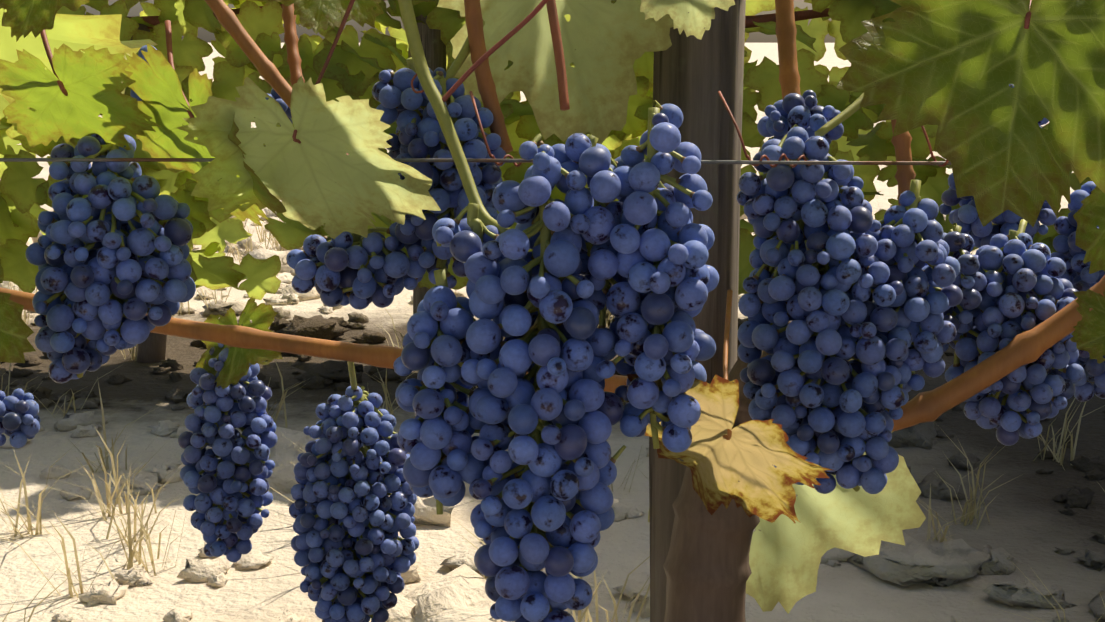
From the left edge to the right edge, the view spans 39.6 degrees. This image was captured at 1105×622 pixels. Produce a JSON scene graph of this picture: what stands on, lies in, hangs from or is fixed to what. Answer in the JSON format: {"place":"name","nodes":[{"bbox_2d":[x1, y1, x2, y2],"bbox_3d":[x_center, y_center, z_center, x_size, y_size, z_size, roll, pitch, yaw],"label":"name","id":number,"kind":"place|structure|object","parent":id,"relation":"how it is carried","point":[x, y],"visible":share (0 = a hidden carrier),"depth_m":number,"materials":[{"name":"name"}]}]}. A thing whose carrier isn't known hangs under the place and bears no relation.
{"place":"outdoors","nodes":[
{"label":"outdoors","id":0,"kind":"place"},
{"bbox_2d":[81,0,834,42],"label":"sky","id":1,"kind":"structure","parent":0,"point":[754,37],"materials":[{"name":"white"}]},
{"bbox_2d":[0,43,1104,621],"bbox_3d":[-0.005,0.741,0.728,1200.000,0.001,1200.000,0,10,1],"label":"ground","id":2,"kind":"structure","parent":0,"point":[1028,525],"depth_m":2.79,"materials":[{"name":"beige sand"}]},
{"bbox_2d":[0,8,157,103],"bbox_3d":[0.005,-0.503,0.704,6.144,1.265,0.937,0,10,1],"label":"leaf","id":3,"kind":"object","parent":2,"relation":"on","point":[77,32],"visible":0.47,"depth_m":1.11,"materials":[{"name":"green plant"}]},
{"bbox_2d":[0,388,40,447],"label":"grape bunch","id":4,"kind":"object","parent":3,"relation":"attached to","point":[20,420],"visible":1,"depth_m":0.92,"materials":[{"name":"blue food"}]},
{"bbox_2d":[25,53,195,382],"bbox_3d":[-0.201,-0.042,0.691,0.077,0.146,0.068,10,14,44],"label":"grape bunch","id":5,"kind":"object","parent":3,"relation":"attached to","point":[99,283],"visible":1,"depth_m":0.68,"materials":[{"name":"blue food"}]},
{"bbox_2d":[130,45,292,125],"bbox_3d":[-0.169,-0.112,0.772,0.087,0.042,0.034,-2,10,-11],"label":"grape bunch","id":6,"kind":"object","parent":3,"relation":"attached to","point":[277,98],"visible":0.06,"depth_m":0.76,"materials":[{"name":"blue food"}]},
{"bbox_2d":[178,343,277,561],"bbox_3d":[-0.211,0.088,1.001,0.062,0.149,0.066,0,10,1],"label":"grape bunch","id":7,"kind":"object","parent":3,"relation":"attached to","point":[233,497],"visible":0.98,"depth_m":0.99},
{"bbox_2d":[289,361,418,621],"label":"grape bunch","id":8,"kind":"object","parent":3,"relation":"attached to","point":[352,490],"visible":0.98,"depth_m":0.98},
{"bbox_2d":[286,20,505,309],"bbox_3d":[-0.072,-0.069,0.718,0.102,0.136,0.061,-3,11,-18],"label":"grape bunch","id":9,"kind":"object","parent":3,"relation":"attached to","point":[357,271],"visible":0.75,"depth_m":0.71,"materials":[{"name":"blue food"}]},
{"bbox_2d":[40,0,1031,439],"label":"leaf petioles","id":10,"kind":"object","parent":3,"relation":"attached to","point":[322,72],"visible":0.75,"depth_m":0.67,"materials":[{"name":"plant"}]},
{"bbox_2d":[393,0,718,621],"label":"grape bunch","id":11,"kind":"object","parent":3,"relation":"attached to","point":[643,249],"visible":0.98,"depth_m":0.59,"materials":[{"name":"blue food"}]},
{"bbox_2d":[627,361,834,523],"bbox_3d":[0.067,0.054,0.626,0.096,0.079,0.063,9,13,40],"label":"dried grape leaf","id":12,"kind":"object","parent":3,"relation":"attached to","point":[748,455],"visible":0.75,"depth_m":0.62,"materials":[{"name":"yellow plant"}]},
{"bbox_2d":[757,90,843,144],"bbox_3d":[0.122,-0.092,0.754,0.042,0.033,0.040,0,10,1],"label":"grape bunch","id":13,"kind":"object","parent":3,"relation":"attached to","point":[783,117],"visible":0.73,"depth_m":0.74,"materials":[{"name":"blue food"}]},
{"bbox_2d":[737,93,962,493],"bbox_3d":[0.141,-0.018,0.720,0.110,0.204,0.083,-3,11,-19],"label":"grape bunch","id":14,"kind":"object","parent":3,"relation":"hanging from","point":[816,394],"visible":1,"depth_m":0.70,"materials":[{"name":"blue food"}]},
{"bbox_2d":[941,219,1083,445],"bbox_3d":[0.234,0.012,0.811,0.088,0.114,0.070,0,10,1],"label":"grape bunch","id":15,"kind":"object","parent":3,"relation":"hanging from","point":[1022,288],"visible":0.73,"depth_m":0.79,"materials":[{"name":"blue food"}]},
{"bbox_2d":[939,84,1104,401],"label":"grape bunch","id":16,"kind":"object","parent":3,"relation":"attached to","point":[1069,253],"visible":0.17,"depth_m":0.88,"materials":[{"name":"blue food"}]},
{"bbox_2d":[408,14,446,313],"bbox_3d":[-0.327,-0.651,4.014,0.086,2.200,0.087,-8,13,-37],"label":"vine row post","id":17,"kind":"object","parent":2,"relation":"on","point":[434,46],"visible":0.1,"depth_m":3.98,"materials":[{"name":"brown wood"}]},
{"bbox_2d":[0,0,1091,362],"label":"vine row","id":18,"kind":"object","parent":2,"relation":"on","point":[354,68],"depth_m":3.93,"materials":[{"name":"green plant"}]},
{"bbox_2d":[0,210,1104,621],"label":"dry grass tufts","id":19,"kind":"object","parent":2,"relation":"on","point":[110,512],"visible":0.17,"depth_m":2.73,"materials":[{"name":"beige plant"}]},
{"bbox_2d":[0,208,1104,621],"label":"stones","id":20,"kind":"object","parent":2,"relation":"on","point":[458,592],"visible":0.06,"depth_m":2.81,"materials":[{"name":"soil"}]},
{"bbox_2d":[649,0,745,621],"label":"vine stake","id":21,"kind":"object","parent":2,"relation":"in","point":[693,75],"visible":0.33,"depth_m":0.85,"materials":[{"name":"brown wood"}]},
{"bbox_2d":[0,158,950,164],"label":"trellis wires","id":22,"kind":"object","parent":21,"relation":"attached to","point":[476,160],"visible":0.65,"depth_m":0.66,"materials":[{"name":"grey metal"}]},
{"bbox_2d":[0,0,1104,621],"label":"vine canes","id":23,"kind":"object","parent":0,"point":[706,568],"visible":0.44,"depth_m":0.82,"materials":[{"name":"brown wood"}]},
{"bbox_2d":[177,0,925,613],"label":"grape leaves","id":24,"kind":"object","parent":23,"relation":"attached to","point":[315,178],"visible":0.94,"depth_m":0.79,"materials":[{"name":"green plant"}]},
{"bbox_2d":[0,0,1104,388],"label":"vine leaves","id":25,"kind":"object","parent":23,"relation":"attached to","point":[952,70],"visible":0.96,"depth_m":0.60,"materials":[{"name":"green plant"}]}
]}

